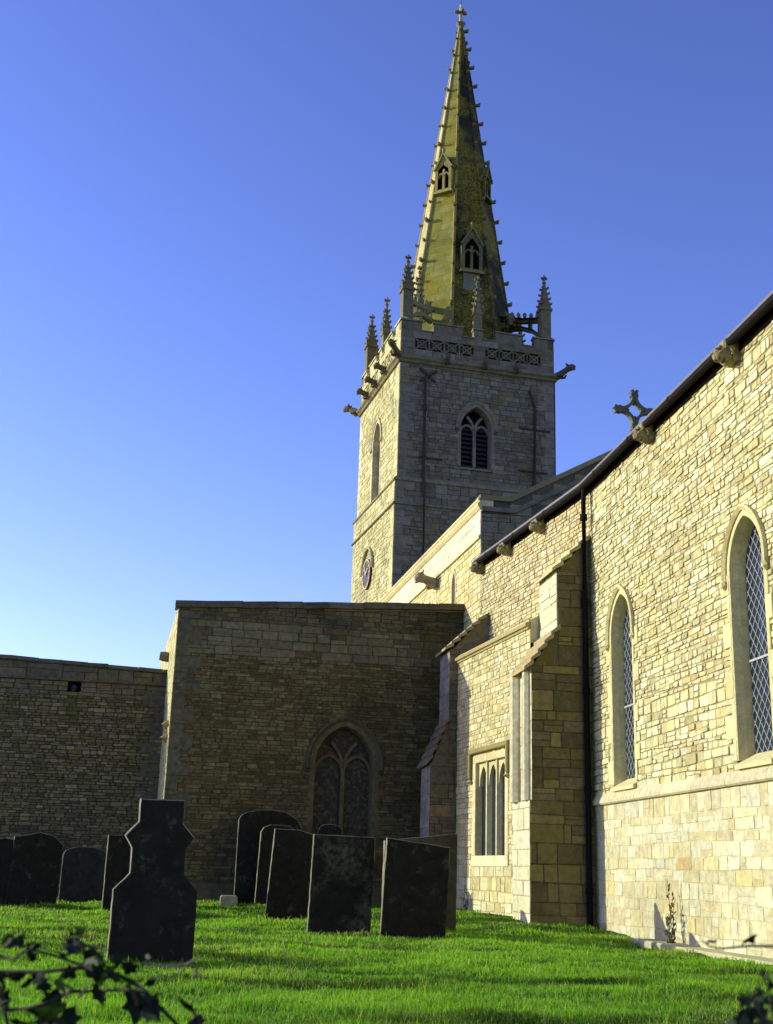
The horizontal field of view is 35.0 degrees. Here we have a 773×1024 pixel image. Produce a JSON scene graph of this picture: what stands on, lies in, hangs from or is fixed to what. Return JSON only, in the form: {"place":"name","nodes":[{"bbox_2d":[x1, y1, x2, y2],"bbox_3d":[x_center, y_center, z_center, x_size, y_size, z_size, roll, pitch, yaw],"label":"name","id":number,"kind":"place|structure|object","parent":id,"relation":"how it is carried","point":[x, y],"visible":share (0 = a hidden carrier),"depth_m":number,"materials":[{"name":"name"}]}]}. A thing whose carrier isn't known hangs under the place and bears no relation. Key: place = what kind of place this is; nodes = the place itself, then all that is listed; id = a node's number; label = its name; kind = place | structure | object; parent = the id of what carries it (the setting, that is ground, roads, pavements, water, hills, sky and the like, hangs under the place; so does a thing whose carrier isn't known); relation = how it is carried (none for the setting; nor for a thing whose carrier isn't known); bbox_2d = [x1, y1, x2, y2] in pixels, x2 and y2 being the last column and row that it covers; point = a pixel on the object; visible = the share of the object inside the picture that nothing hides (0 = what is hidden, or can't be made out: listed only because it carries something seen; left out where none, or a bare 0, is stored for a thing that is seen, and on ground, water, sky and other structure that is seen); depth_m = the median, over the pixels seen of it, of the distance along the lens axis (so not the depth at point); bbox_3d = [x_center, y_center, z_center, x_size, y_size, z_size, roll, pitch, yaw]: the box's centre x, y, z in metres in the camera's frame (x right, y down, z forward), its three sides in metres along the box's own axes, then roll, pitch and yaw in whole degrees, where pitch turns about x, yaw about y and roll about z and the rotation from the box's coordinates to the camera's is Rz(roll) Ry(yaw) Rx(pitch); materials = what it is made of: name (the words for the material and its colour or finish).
{"place":"outdoors","nodes":[
{"label":"outdoors","id":0,"kind":"place"},
{"bbox_2d":[0,894,772,1023],"bbox_3d":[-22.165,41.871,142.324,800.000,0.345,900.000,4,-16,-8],"label":"ground","id":1,"kind":"structure","parent":0,"point":[463,972],"depth_m":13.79,"materials":[{"name":"green plant"}]},
{"bbox_2d":[0,838,13,904],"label":"headstone","id":2,"kind":"object","parent":1,"relation":"on","point":[6,847],"visible":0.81,"depth_m":25.18,"materials":[{"name":"grey stone"}]},
{"bbox_2d":[5,832,62,904],"bbox_3d":[-7.272,7.508,25.330,1.006,1.740,0.110,9,-18,-19],"label":"headstone","id":3,"kind":"object","parent":1,"relation":"on","point":[35,866],"visible":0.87,"depth_m":25.31,"materials":[{"name":"grey stone"}]},
{"bbox_2d":[58,847,105,902],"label":"headstone","id":4,"kind":"object","parent":1,"relation":"on","point":[82,873],"visible":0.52,"depth_m":26.72,"materials":[{"name":"grey stone"}]},
{"bbox_2d":[0,926,206,1023],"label":"ivy branch","id":5,"kind":"object","parent":1,"relation":"on","point":[51,1007],"visible":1,"depth_m":2.17,"materials":[{"name":"green plant"}]},
{"bbox_2d":[101,835,130,911],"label":"headstone","id":6,"kind":"object","parent":1,"relation":"on","point":[117,862],"visible":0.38,"depth_m":24.21,"materials":[{"name":"grey stone"}]},
{"bbox_2d":[106,798,196,963],"bbox_3d":[-2.396,3.954,12.694,0.866,1.916,0.120,7,-17,-17],"label":"headstone","id":7,"kind":"object","parent":1,"relation":"on","point":[153,905],"visible":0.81,"depth_m":12.65,"materials":[{"name":"grey stone"}]},
{"bbox_2d":[220,895,237,906],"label":"stone block","id":8,"kind":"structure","parent":1,"relation":"on","point":[227,900],"depth_m":27.31,"materials":[{"name":"grey stone"}]},
{"bbox_2d":[234,810,301,903],"bbox_3d":[-2.745,8.135,28.375,1.487,2.426,0.130,5,-17,-12],"label":"headstone","id":9,"kind":"object","parent":1,"relation":"on","point":[251,824],"visible":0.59,"depth_m":28.33,"materials":[{"name":"grey stone"}]},
{"bbox_2d":[254,824,292,905],"bbox_3d":[-2.493,8.160,27.777,0.877,2.084,0.120,8,-17,-13],"label":"headstone","id":10,"kind":"object","parent":1,"relation":"on","point":[265,853],"visible":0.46,"depth_m":27.72,"materials":[{"name":"grey stone"}]},
{"bbox_2d":[265,828,312,920],"bbox_3d":[-1.828,7.098,23.454,0.857,2.000,0.110,9,-18,-12],"label":"headstone","id":11,"kind":"object","parent":1,"relation":"on","point":[289,881],"visible":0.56,"depth_m":23.44,"materials":[{"name":"grey stone"}]},
{"bbox_2d":[318,824,341,834],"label":"headstone","id":12,"kind":"object","parent":1,"relation":"on","point":[329,829],"visible":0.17,"depth_m":28.94,"materials":[{"name":"grey stone"}]},
{"bbox_2d":[306,834,374,933],"bbox_3d":[-0.723,6.059,19.399,1.007,1.832,0.100,7,-17,-12],"label":"headstone","id":13,"kind":"object","parent":1,"relation":"on","point":[341,886],"visible":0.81,"depth_m":19.40,"materials":[{"name":"grey stone"}]},
{"bbox_2d":[0,0,772,958],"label":"church","id":14,"kind":"structure","parent":1,"relation":"on","point":[530,678],"depth_m":29.20,"materials":[{"name":"beige stone"}]},
{"bbox_2d":[304,716,383,863],"bbox_3d":[-1.075,6.818,30.131,2.000,3.568,0.487,5,-17,-11],"label":"traceried window","id":15,"kind":"structure","parent":14,"relation":"in","point":[343,764],"depth_m":30.31,"materials":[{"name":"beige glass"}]},
{"bbox_2d":[369,417,381,502],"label":"belfry window","id":16,"kind":"structure","parent":14,"relation":"in","point":[376,437],"depth_m":50.90,"materials":[{"name":"stone"}]},
{"bbox_2d":[455,401,497,472],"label":"belfry window","id":17,"kind":"structure","parent":14,"relation":"in","point":[476,425],"depth_m":48.29,"materials":[{"name":"stone"}]},
{"bbox_2d":[466,740,509,866],"bbox_3d":[2.280,6.196,25.912,0.490,2.490,2.600,6,-17,-13],"label":"vestry window","id":18,"kind":"structure","parent":14,"relation":"in","point":[489,772],"depth_m":26.07,"materials":[{"name":"stone"}]},
{"bbox_2d":[605,585,641,791],"bbox_3d":[4.218,3.034,21.500,0.329,3.595,1.691,4,-16,-8],"label":"lancet window","id":19,"kind":"structure","parent":14,"relation":"in","point":[621,635],"depth_m":21.83,"materials":[{"name":"stone"}]},
{"bbox_2d":[720,504,772,769],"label":"lancet window","id":20,"kind":"structure","parent":14,"relation":"in","point":[744,581],"depth_m":16.88,"materials":[{"name":"stone"}]},
{"bbox_2d":[379,838,449,938],"bbox_3d":[0.432,5.927,18.773,1.006,1.751,0.100,7,-17,-8],"label":"headstone","id":21,"kind":"object","parent":1,"relation":"on","point":[415,889],"visible":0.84,"depth_m":18.77,"materials":[{"name":"black stone"}]},
{"bbox_2d":[381,834,457,930],"bbox_3d":[0.535,6.172,19.981,1.246,1.864,0.100,6,-17,-13],"label":"headstone","id":22,"kind":"object","parent":1,"relation":"on","point":[449,840],"visible":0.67,"depth_m":20.13,"materials":[{"name":"grey stone"}]},
{"bbox_2d":[462,877,469,909],"bbox_3d":[1.717,8.250,26.466,0.180,0.757,0.122,12,-19,-30],"label":"wall weed","id":23,"kind":"object","parent":1,"relation":"on","point":[465,904],"depth_m":26.43,"materials":[{"name":"green plant"}]},
{"bbox_2d":[631,938,772,964],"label":"kerb strip","id":24,"kind":"object","parent":1,"relation":"on","point":[649,943],"visible":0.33,"depth_m":16.88,"materials":[{"name":"beige stone"}]},
{"bbox_2d":[665,878,676,942],"bbox_3d":[4.228,5.988,18.235,0.254,1.067,0.179,10,-18,-26],"label":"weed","id":25,"kind":"object","parent":24,"relation":"on","point":[672,935],"visible":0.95,"depth_m":18.17,"materials":[{"name":"green plant"}]},
{"bbox_2d":[723,968,772,1023],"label":"evergreen bush","id":26,"kind":"object","parent":1,"relation":"on","point":[750,1014],"visible":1,"depth_m":1.98,"materials":[{"name":"green plant"}]},
{"bbox_2d":[700,934,772,949],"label":"twig spray","id":27,"kind":"object","parent":26,"relation":"attached to","point":[750,939],"visible":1,"depth_m":2.10,"materials":[{"name":"brown plant"}]},
{"bbox_2d":[0,0,772,668],"label":"sky","id":28,"kind":"structure","parent":0,"point":[208,207],"materials":[{"name":"blue"}]}
]}

